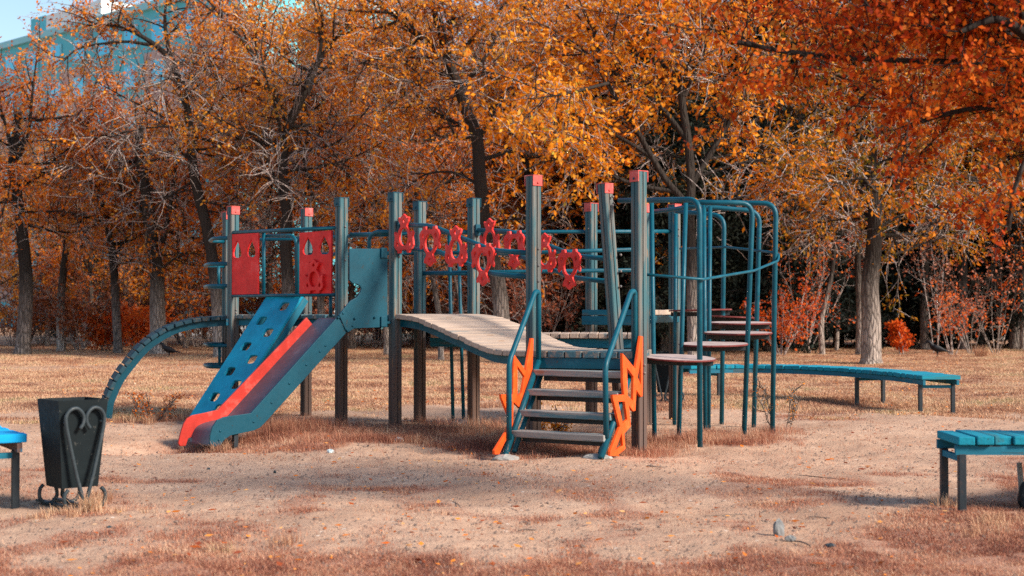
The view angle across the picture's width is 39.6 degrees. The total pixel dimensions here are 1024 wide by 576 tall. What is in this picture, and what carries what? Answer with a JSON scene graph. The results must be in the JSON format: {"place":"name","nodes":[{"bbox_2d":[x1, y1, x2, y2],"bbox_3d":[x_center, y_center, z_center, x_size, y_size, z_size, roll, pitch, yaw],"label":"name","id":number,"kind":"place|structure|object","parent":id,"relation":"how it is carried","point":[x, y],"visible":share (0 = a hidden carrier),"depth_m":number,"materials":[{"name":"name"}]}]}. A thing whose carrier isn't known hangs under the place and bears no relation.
{"place":"outdoors","nodes":[
{"label":"outdoors","id":0,"kind":"place"},
{"bbox_2d":[0,0,957,97],"label":"sky","id":1,"kind":"structure","parent":0,"point":[11,27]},
{"bbox_2d":[0,327,1023,575],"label":"ground","id":2,"kind":"structure","parent":0,"point":[902,485],"depth_m":9.41,"materials":[{"name":"beige sand"}]},
{"bbox_2d":[0,426,26,508],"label":"park bench","id":3,"kind":"object","parent":2,"relation":"on","point":[12,440],"visible":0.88,"depth_m":8.72,"materials":[{"name":"blue wood"}]},
{"bbox_2d":[0,293,53,345],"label":"shrub","id":4,"kind":"object","parent":2,"relation":"on","point":[14,324],"visible":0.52,"depth_m":48.78,"materials":[{"name":"brown plant"}]},
{"bbox_2d":[0,146,58,305],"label":"woodland tree","id":5,"kind":"object","parent":2,"relation":"on","point":[14,250],"visible":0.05,"depth_m":59.22,"materials":[{"name":"orange plant"}]},
{"bbox_2d":[0,112,69,324],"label":"woodland tree","id":6,"kind":"object","parent":2,"relation":"on","point":[11,227],"visible":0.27,"depth_m":46.67,"materials":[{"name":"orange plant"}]},
{"bbox_2d":[0,277,77,344],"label":"shrub","id":7,"kind":"object","parent":2,"relation":"on","point":[52,326],"visible":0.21,"depth_m":50.72,"materials":[{"name":"brown plant"}]},
{"bbox_2d":[0,234,80,340],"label":"shrub","id":8,"kind":"object","parent":2,"relation":"on","point":[34,330],"visible":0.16,"depth_m":50.90,"materials":[{"name":"brown plant"}]},
{"bbox_2d":[0,106,115,345],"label":"woodland tree","id":9,"kind":"object","parent":2,"relation":"on","point":[47,340],"visible":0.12,"depth_m":49.35,"materials":[{"name":"orange plant"}]},
{"bbox_2d":[56,236,70,351],"bbox_3d":[-13.590,0.223,42.992,0.374,3.628,0.348,-1,-1,35],"label":"dead trunk","id":10,"kind":"object","parent":2,"relation":"on","point":[61,342],"visible":0.71,"depth_m":42.91,"materials":[{"name":"brown plant"}]},
{"bbox_2d":[33,198,104,341],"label":"evergreen tree","id":11,"kind":"object","parent":2,"relation":"on","point":[52,332],"visible":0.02,"depth_m":57.56,"materials":[{"name":"orange plant"}]},
{"bbox_2d":[36,397,107,510],"bbox_3d":[-2.734,1.009,8.740,0.314,0.662,0.615,1,-1,-41],"label":"litter bin","id":12,"kind":"object","parent":2,"relation":"on","point":[72,429],"visible":0.94,"depth_m":8.58,"materials":[{"name":"metal"}]},
{"bbox_2d":[0,16,149,354],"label":"autumn tree","id":13,"kind":"object","parent":2,"relation":"on","point":[12,164],"visible":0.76,"depth_m":39.96,"materials":[{"name":"orange plant"}]},
{"bbox_2d":[33,278,129,349],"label":"shrub","id":14,"kind":"object","parent":2,"relation":"on","point":[68,325],"visible":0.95,"depth_m":42.74,"materials":[{"name":"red plant"}]},
{"bbox_2d":[4,62,161,347],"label":"woodland tree","id":15,"kind":"object","parent":2,"relation":"on","point":[81,285],"visible":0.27,"depth_m":45.48,"materials":[{"name":"orange plant"}]},
{"bbox_2d":[31,177,138,346],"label":"sapling","id":16,"kind":"object","parent":2,"relation":"on","point":[68,220],"visible":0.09,"depth_m":47.96,"materials":[{"name":"orange plant"}]},
{"bbox_2d":[75,304,132,350],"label":"shrub","id":17,"kind":"object","parent":2,"relation":"on","point":[96,339],"visible":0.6,"depth_m":42.93,"materials":[{"name":"red plant"}]},
{"bbox_2d":[65,252,148,346],"bbox_3d":[-13.353,0.409,46.827,2.713,3.205,2.836,0,-1,-26],"label":"shrub","id":18,"kind":"object","parent":2,"relation":"on","point":[99,294],"visible":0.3,"depth_m":46.47,"materials":[{"name":"brown plant"}]},
{"bbox_2d":[11,106,216,352],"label":"autumn tree","id":19,"kind":"object","parent":2,"relation":"on","point":[112,252],"visible":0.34,"depth_m":40.93,"materials":[{"name":"orange plant"}]},
{"bbox_2d":[51,117,207,315],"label":"woodland tree","id":20,"kind":"object","parent":2,"relation":"on","point":[131,255],"visible":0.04,"depth_m":53.90,"materials":[{"name":"orange plant"}]},
{"bbox_2d":[104,237,183,336],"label":"evergreen tree","id":21,"kind":"object","parent":2,"relation":"on","point":[146,277],"visible":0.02,"depth_m":59.63,"materials":[{"name":"orange plant"}]},
{"bbox_2d":[120,297,178,349],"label":"shrub","id":22,"kind":"object","parent":2,"relation":"on","point":[136,329],"visible":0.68,"depth_m":42.54,"materials":[{"name":"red plant"}]},
{"bbox_2d":[35,56,268,353],"bbox_3d":[-10.178,-2.285,40.925,6.060,8.584,6.183,1,-1,-39],"label":"autumn tree","id":23,"kind":"object","parent":2,"relation":"on","point":[157,302],"visible":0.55,"depth_m":39.99,"materials":[{"name":"orange plant"}]},
{"bbox_2d":[124,390,184,419],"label":"grass","id":24,"kind":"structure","parent":2,"relation":"on","point":[146,407],"depth_m":15.44,"materials":[{"name":"brown plant"}]},
{"bbox_2d":[58,66,272,347],"bbox_3d":[-10.455,-2.847,47.376,7.299,9.892,6.835,0,-1,15],"label":"woodland tree","id":25,"kind":"object","parent":2,"relation":"on","point":[187,332],"visible":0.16,"depth_m":46.22,"materials":[{"name":"orange plant"}]},
{"bbox_2d":[16,0,315,357],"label":"autumn tree","id":26,"kind":"object","parent":2,"relation":"on","point":[175,75],"visible":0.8,"depth_m":36.95,"materials":[{"name":"orange plant"}]},
{"bbox_2d":[139,290,210,343],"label":"shrub","id":27,"kind":"object","parent":2,"relation":"on","point":[177,337],"visible":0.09,"depth_m":51.84,"materials":[{"name":"brown plant"}]},
{"bbox_2d":[121,85,278,338],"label":"woodland tree","id":28,"kind":"object","parent":2,"relation":"on","point":[203,186],"visible":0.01,"depth_m":61.43,"materials":[{"name":"orange plant"}]},
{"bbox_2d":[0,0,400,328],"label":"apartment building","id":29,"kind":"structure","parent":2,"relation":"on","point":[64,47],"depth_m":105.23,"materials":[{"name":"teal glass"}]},
{"bbox_2d":[124,64,137,89],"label":"window","id":30,"kind":"structure","parent":29,"relation":"in","point":[126,67],"depth_m":101.28,"materials":[{"name":"blue glass"}]},
{"bbox_2d":[124,24,137,50],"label":"window","id":31,"kind":"structure","parent":29,"relation":"in","point":[128,37],"depth_m":101.40,"materials":[{"name":"blue glass"}]},
{"bbox_2d":[151,17,163,41],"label":"window","id":32,"kind":"structure","parent":29,"relation":"in","point":[156,28],"depth_m":98.96,"materials":[{"name":"blue glass"}]},
{"bbox_2d":[147,234,259,346],"bbox_3d":[-10.769,0.115,47.904,3.256,3.846,3.404,0,-1,26],"label":"shrub","id":33,"kind":"object","parent":2,"relation":"on","point":[195,315],"visible":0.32,"depth_m":47.91,"materials":[{"name":"red plant"}]},
{"bbox_2d":[175,292,253,341],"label":"shrub","id":34,"kind":"object","parent":2,"relation":"on","point":[203,333],"visible":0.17,"depth_m":48.80,"materials":[{"name":"brown plant"}]},
{"bbox_2d":[86,0,359,337],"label":"woodland tree","id":35,"kind":"object","parent":2,"relation":"on","point":[219,181],"visible":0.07,"depth_m":47.59,"materials":[{"name":"orange plant"}]},
{"bbox_2d":[199,276,281,344],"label":"shrub","id":36,"kind":"object","parent":2,"relation":"on","point":[244,328],"visible":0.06,"depth_m":50.62,"materials":[{"name":"brown plant"}]},
{"bbox_2d":[164,24,353,283],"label":"woodland tree","id":37,"kind":"object","parent":2,"relation":"on","point":[241,192],"visible":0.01,"depth_m":59.10,"materials":[{"name":"orange plant"}]},
{"bbox_2d":[239,287,294,336],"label":"shrub","id":38,"kind":"object","parent":2,"relation":"on","point":[252,306],"visible":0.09,"depth_m":48.26,"materials":[{"name":"brown plant"}]},
{"bbox_2d":[126,0,416,336],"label":"woodland tree","id":39,"kind":"object","parent":2,"relation":"on","point":[269,289],"visible":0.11,"depth_m":44.92,"materials":[{"name":"orange plant"}]},
{"bbox_2d":[168,0,396,303],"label":"woodland tree","id":40,"kind":"object","parent":2,"relation":"on","point":[307,137],"visible":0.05,"depth_m":48.59,"materials":[{"name":"orange plant"}]},
{"bbox_2d":[136,0,445,339],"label":"autumn tree","id":41,"kind":"object","parent":2,"relation":"on","point":[274,99],"visible":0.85,"depth_m":35.96,"materials":[{"name":"orange plant"}]},
{"bbox_2d":[260,257,350,313],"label":"shrub","id":42,"kind":"object","parent":2,"relation":"on","point":[326,304],"visible":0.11,"depth_m":45.01,"materials":[{"name":"red plant"}]},
{"bbox_2d":[196,8,424,313],"bbox_3d":[-5.171,-3.028,38.257,6.524,9.979,5.948,0,-1,0],"label":"autumn tree","id":43,"kind":"object","parent":2,"relation":"on","point":[320,305],"visible":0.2,"depth_m":38.03,"materials":[{"name":"orange plant"}]},
{"bbox_2d":[202,0,474,348],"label":"woodland tree","id":44,"kind":"object","parent":2,"relation":"on","point":[351,333],"visible":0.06,"depth_m":45.52,"materials":[{"name":"orange plant"}]},
{"bbox_2d":[324,293,404,346],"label":"shrub","id":45,"kind":"object","parent":2,"relation":"on","point":[363,337],"visible":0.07,"depth_m":47.82,"materials":[{"name":"brown plant"}]},
{"bbox_2d":[226,46,516,355],"bbox_3d":[-3.876,-2.348,40.394,6.564,8.705,7.656,1,-1,-41],"label":"autumn tree","id":46,"kind":"object","parent":2,"relation":"on","point":[386,335],"visible":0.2,"depth_m":39.43,"materials":[{"name":"orange plant"}]},
{"bbox_2d":[348,244,413,347],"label":"shrub","id":47,"kind":"object","parent":2,"relation":"on","point":[373,332],"visible":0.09,"depth_m":46.79,"materials":[{"name":"red plant"}]},
{"bbox_2d":[292,0,511,346],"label":"woodland tree","id":48,"kind":"object","parent":2,"relation":"on","point":[407,295],"visible":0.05,"depth_m":47.02,"materials":[{"name":"orange plant"}]},
{"bbox_2d":[356,118,466,340],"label":"evergreen tree","id":49,"kind":"object","parent":2,"relation":"on","point":[426,299],"depth_m":57.35,"materials":[{"name":"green plant"}]},
{"bbox_2d":[317,114,524,359],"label":"autumn tree","id":50,"kind":"object","parent":2,"relation":"on","point":[410,213],"visible":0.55,"depth_m":35.88,"materials":[{"name":"orange plant"}]},
{"bbox_2d":[402,276,452,344],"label":"shrub","id":51,"kind":"object","parent":2,"relation":"on","point":[412,330],"visible":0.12,"depth_m":49.64,"materials":[{"name":"brown plant"}]},
{"bbox_2d":[358,135,513,352],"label":"sapling","id":52,"kind":"object","parent":2,"relation":"on","point":[454,276],"visible":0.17,"depth_m":37.96,"materials":[{"name":"orange plant"}]},
{"bbox_2d":[102,170,779,459],"bbox_3d":[-1.072,0.344,14.073,7.308,2.598,5.807,0,-1,0],"label":"climbing structure","id":53,"kind":"object","parent":2,"relation":"on","point":[275,374],"visible":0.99,"depth_m":13.83,"materials":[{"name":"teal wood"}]},
{"bbox_2d":[301,0,584,348],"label":"woodland tree","id":54,"kind":"object","parent":2,"relation":"on","point":[444,308],"visible":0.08,"depth_m":45.05,"materials":[{"name":"orange plant"}]},
{"bbox_2d":[349,1,567,305],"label":"woodland tree","id":55,"kind":"object","parent":2,"relation":"on","point":[425,26],"visible":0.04,"depth_m":49.28,"materials":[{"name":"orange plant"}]},
{"bbox_2d":[311,0,611,362],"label":"autumn tree","id":56,"kind":"object","parent":2,"relation":"on","point":[442,51],"visible":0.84,"depth_m":33.45,"materials":[{"name":"orange plant"}]},
{"bbox_2d":[426,239,525,315],"bbox_3d":[-1.027,0.062,44.795,3.256,3.846,3.404,1,-1,-31],"label":"shrub","id":57,"kind":"object","parent":2,"relation":"on","point":[464,304],"visible":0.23,"depth_m":44.59,"materials":[{"name":"red plant"}]},
{"bbox_2d":[332,0,648,323],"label":"woodland tree","id":58,"kind":"object","parent":2,"relation":"on","point":[550,196],"visible":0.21,"depth_m":42.38,"materials":[{"name":"orange plant"}]},
{"bbox_2d":[464,256,525,322],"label":"shrub","id":59,"kind":"object","parent":2,"relation":"on","point":[487,301],"visible":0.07,"depth_m":46.37,"materials":[{"name":"red plant"}]},
{"bbox_2d":[492,454,518,460],"bbox_3d":[-0.051,1.386,11.533,0.226,0.083,0.208,0,-1,0],"label":"concrete footing","id":60,"kind":"object","parent":2,"relation":"on","point":[503,457],"visible":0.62,"depth_m":11.47,"materials":[{"name":"white concrete"}]},
{"bbox_2d":[0,410,1023,575],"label":"gravel grit","id":61,"kind":"object","parent":2,"relation":"on","point":[521,542],"visible":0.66,"depth_m":8.52,"materials":[{"name":"beige gravel"}]},
{"bbox_2d":[21,344,1023,553],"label":"straw tufts","id":62,"kind":"object","parent":2,"relation":"on","point":[95,501],"visible":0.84,"depth_m":8.41,"materials":[{"name":"beige plant"}]},
{"bbox_2d":[242,411,813,458],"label":"rough grass","id":63,"kind":"structure","parent":2,"relation":"on","point":[286,425],"depth_m":13.41,"materials":[{"name":"brown plant"}]},
{"bbox_2d":[484,241,573,331],"bbox_3d":[0.580,0.188,42.993,3.120,3.525,2.984,1,-1,-32],"label":"shrub","id":64,"kind":"object","parent":2,"relation":"on","point":[515,293],"visible":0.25,"depth_m":42.36,"materials":[{"name":"orange plant"}]},
{"bbox_2d":[58,355,1023,575],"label":"fallen leaves","id":65,"kind":"object","parent":2,"relation":"on","point":[417,559],"visible":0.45,"depth_m":9.63,"materials":[{"name":"brown plant"}]},
{"bbox_2d":[506,261,584,332],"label":"shrub","id":66,"kind":"object","parent":2,"relation":"on","point":[559,300],"visible":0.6,"depth_m":41.66,"materials":[{"name":"red plant"}]},
{"bbox_2d":[525,402,572,431],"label":"shrub","id":67,"kind":"object","parent":2,"relation":"on","point":[556,426],"visible":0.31,"depth_m":13.07,"materials":[{"name":"brown plant"}]},
{"bbox_2d":[437,0,684,322],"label":"woodland tree","id":68,"kind":"object","parent":2,"relation":"on","point":[681,8],"visible":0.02,"depth_m":46.79,"materials":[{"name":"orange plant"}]},
{"bbox_2d":[517,223,605,331],"bbox_3d":[1.714,0.030,42.876,3.404,3.846,3.256,0,-1,3],"label":"shrub","id":69,"kind":"object","parent":2,"relation":"on","point":[572,295],"visible":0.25,"depth_m":42.27,"materials":[{"name":"red plant"}]},
{"bbox_2d":[416,0,750,288],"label":"woodland tree","id":70,"kind":"object","parent":2,"relation":"on","point":[660,193],"visible":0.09,"depth_m":41.89,"materials":[{"name":"orange plant"}]},
{"bbox_2d":[513,48,686,348],"bbox_3d":[2.987,-2.760,44.109,5.743,9.872,5.693,0,-1,-20],"label":"evergreen tree","id":71,"kind":"object","parent":2,"relation":"on","point":[561,324],"visible":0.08,"depth_m":43.24,"materials":[{"name":"green plant"}]},
{"bbox_2d":[448,0,850,354],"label":"autumn tree","id":72,"kind":"object","parent":2,"relation":"on","point":[556,87],"visible":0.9,"depth_m":30.89,"materials":[{"name":"orange plant"}]},
{"bbox_2d":[568,10,771,352],"bbox_3d":[4.513,-3.071,42.000,6.081,10.453,6.028,0,-1,-16],"label":"evergreen tree","id":73,"kind":"object","parent":2,"relation":"on","point":[663,269],"visible":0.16,"depth_m":41.29,"materials":[{"name":"green plant"}]},
{"bbox_2d":[656,352,684,401],"bbox_3d":[2.087,1.166,18.647,0.311,0.656,0.609,-1,-1,30],"label":"litter bin","id":74,"kind":"object","parent":2,"relation":"on","point":[662,377],"visible":0.22,"depth_m":18.48,"materials":[{"name":"metal"}]},
{"bbox_2d":[623,0,817,351],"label":"evergreen tree","id":75,"kind":"object","parent":2,"relation":"on","point":[734,262],"visible":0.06,"depth_m":42.54,"materials":[{"name":"green plant"}]},
{"bbox_2d":[752,378,804,430],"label":"shrub","id":76,"kind":"object","parent":2,"relation":"on","point":[767,397],"visible":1,"depth_m":13.56,"materials":[{"name":"brown plant"}]},
{"bbox_2d":[773,518,784,535],"bbox_3d":[1.415,1.286,7.549,0.062,0.135,0.057,0,-1,0],"label":"stone","id":77,"kind":"object","parent":2,"relation":"on","point":[778,527],"visible":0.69,"depth_m":7.53,"materials":[{"name":"white stone"}]},
{"bbox_2d":[684,0,882,353],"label":"evergreen tree","id":78,"kind":"object","parent":2,"relation":"on","point":[765,290],"visible":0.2,"depth_m":41.89,"materials":[{"name":"green plant"}]},
{"bbox_2d":[740,275,831,354],"bbox_3d":[7.484,0.764,39.154,1.718,2.234,2.342,1,-1,-39],"label":"shrub","id":79,"kind":"object","parent":2,"relation":"on","point":[785,321],"visible":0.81,"depth_m":39.00,"materials":[{"name":"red plant"}]},
{"bbox_2d":[732,129,891,354],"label":"sapling","id":80,"kind":"object","parent":2,"relation":"on","point":[822,315],"visible":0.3,"depth_m":39.48,"materials":[{"name":"orange plant"}]},
{"bbox_2d":[770,218,859,350],"bbox_3d":[8.547,-0.264,40.274,2.644,4.323,3.486,-1,-1,39],"label":"shrub","id":81,"kind":"object","parent":2,"relation":"on","point":[822,274],"visible":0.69,"depth_m":40.05,"materials":[{"name":"red plant"}]},
{"bbox_2d":[737,11,905,349],"bbox_3d":[9.692,-3.537,47.071,6.698,11.614,6.756,1,-1,-40],"label":"evergreen tree","id":82,"kind":"object","parent":2,"relation":"on","point":[816,343],"visible":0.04,"depth_m":45.63,"materials":[{"name":"green plant"}]},
{"bbox_2d":[683,364,960,413],"bbox_3d":[4.151,1.310,18.500,1.536,0.532,4.497,1,-1,-37],"label":"park bench","id":83,"kind":"object","parent":2,"relation":"on","point":[920,378],"visible":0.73,"depth_m":18.37,"materials":[{"name":"blue wood"}]},
{"bbox_2d":[644,0,1023,261],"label":"overhanging tree","id":84,"kind":"object","parent":2,"relation":"on","point":[956,28],"visible":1,"depth_m":7.53,"materials":[{"name":"orange plant"}]},
{"bbox_2d":[792,151,910,349],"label":"sapling","id":85,"kind":"object","parent":2,"relation":"on","point":[836,344],"visible":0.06,"depth_m":42.93,"materials":[{"name":"orange plant"}]},
{"bbox_2d":[784,131,943,354],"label":"sapling","id":86,"kind":"object","parent":2,"relation":"on","point":[857,266],"visible":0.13,"depth_m":39.93,"materials":[{"name":"orange plant"}]},
{"bbox_2d":[713,0,1023,363],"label":"autumn tree","id":87,"kind":"object","parent":2,"relation":"on","point":[875,196],"visible":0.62,"depth_m":32.80,"materials":[{"name":"orange plant"}]},
{"bbox_2d":[811,11,936,345],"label":"evergreen tree","id":88,"kind":"object","parent":2,"relation":"on","point":[842,342],"visible":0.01,"depth_m":47.03,"materials":[{"name":"green plant"}]},
{"bbox_2d":[784,8,982,348],"bbox_3d":[12.018,-3.812,47.133,7.033,12.195,7.094,0,-1,22],"label":"evergreen tree","id":89,"kind":"object","parent":2,"relation":"on","point":[891,273],"visible":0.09,"depth_m":45.61,"materials":[{"name":"green plant"}]},
{"bbox_2d":[884,319,916,354],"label":"shrub","id":90,"kind":"object","parent":2,"relation":"on","point":[897,329],"visible":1,"depth_m":38.91,"materials":[{"name":"orange plant"}]},
{"bbox_2d":[796,0,1023,349],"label":"woodland tree","id":91,"kind":"object","parent":2,"relation":"on","point":[924,325],"visible":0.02,"depth_m":44.75,"materials":[{"name":"orange plant"}]},
{"bbox_2d":[800,0,1023,349],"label":"woodland tree","id":92,"kind":"object","parent":2,"relation":"on","point":[963,282],"visible":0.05,"depth_m":44.36,"materials":[{"name":"orange plant"}]},
{"bbox_2d":[892,177,954,347],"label":"sapling","id":93,"kind":"object","parent":2,"relation":"on","point":[914,346],"visible":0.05,"depth_m":46.88,"materials":[{"name":"brown plant"}]},
{"bbox_2d":[891,212,976,351],"bbox_3d":[12.294,-0.295,42.275,2.389,4.442,2.694,1,-1,-28],"label":"shrub","id":94,"kind":"object","parent":2,"relation":"on","point":[933,277],"visible":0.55,"depth_m":41.95,"materials":[{"name":"red plant"}]},
{"bbox_2d":[847,0,1023,200],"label":"woodland tree","id":95,"kind":"object","parent":2,"relation":"on","point":[996,160],"visible":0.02,"depth_m":43.03,"materials":[{"name":"orange plant"}]},
{"bbox_2d":[873,8,1023,348],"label":"woodland tree","id":96,"kind":"object","parent":2,"relation":"on","point":[1014,342],"visible":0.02,"depth_m":44.85,"materials":[{"name":"orange plant"}]},
{"bbox_2d":[914,279,988,354],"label":"shrub","id":97,"kind":"object","parent":2,"relation":"on","point":[951,327],"visible":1,"depth_m":39.23,"materials":[{"name":"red plant"}]},
{"bbox_2d":[884,118,1023,347],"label":"evergreen tree","id":98,"kind":"object","parent":2,"relation":"on","point":[981,340],"visible":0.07,"depth_m":45.67,"materials":[{"name":"green plant"}]},
{"bbox_2d":[886,206,1022,353],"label":"shrub","id":99,"kind":"object","parent":2,"relation":"on","point":[953,284],"visible":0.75,"depth_m":40.41,"materials":[{"name":"red plant"}]},
{"bbox_2d":[931,8,1023,347],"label":"evergreen tree","id":100,"kind":"object","parent":2,"relation":"on","point":[1014,230],"visible":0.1,"depth_m":45.22,"materials":[{"name":"orange plant"}]},
{"bbox_2d":[936,430,1023,511],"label":"park bench","id":101,"kind":"object","parent":2,"relation":"on","point":[962,443],"visible":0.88,"depth_m":8.30,"materials":[{"name":"blue wood"}]},
{"bbox_2d":[937,217,1023,352],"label":"shrub","id":102,"kind":"object","parent":2,"relation":"on","point":[1002,307],"visible":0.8,"depth_m":40.91,"materials":[{"name":"red plant"}]},
{"bbox_2d":[952,185,1023,349],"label":"sapling","id":103,"kind":"object","parent":2,"relation":"on","point":[1020,248],"visible":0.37,"depth_m":43.95,"materials":[{"name":"orange plant"}]},
{"bbox_2d":[1017,482,1023,509],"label":"plastic bag","id":104,"kind":"object","parent":2,"relation":"on","point":[1020,497],"visible":0.96,"depth_m":8.60,"materials":[{"name":"plastic"}]},
{"bbox_2d":[0,407,1023,575],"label":"dead grass","id":105,"kind":"structure","parent":0,"point":[418,433],"depth_m":7.57,"materials":[{"name":"beige plant"}]},
{"bbox_2d":[0,343,1023,423],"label":"lawn grass","id":106,"kind":"structure","parent":0,"point":[846,403],"depth_m":23.37,"materials":[{"name":"beige plant"}]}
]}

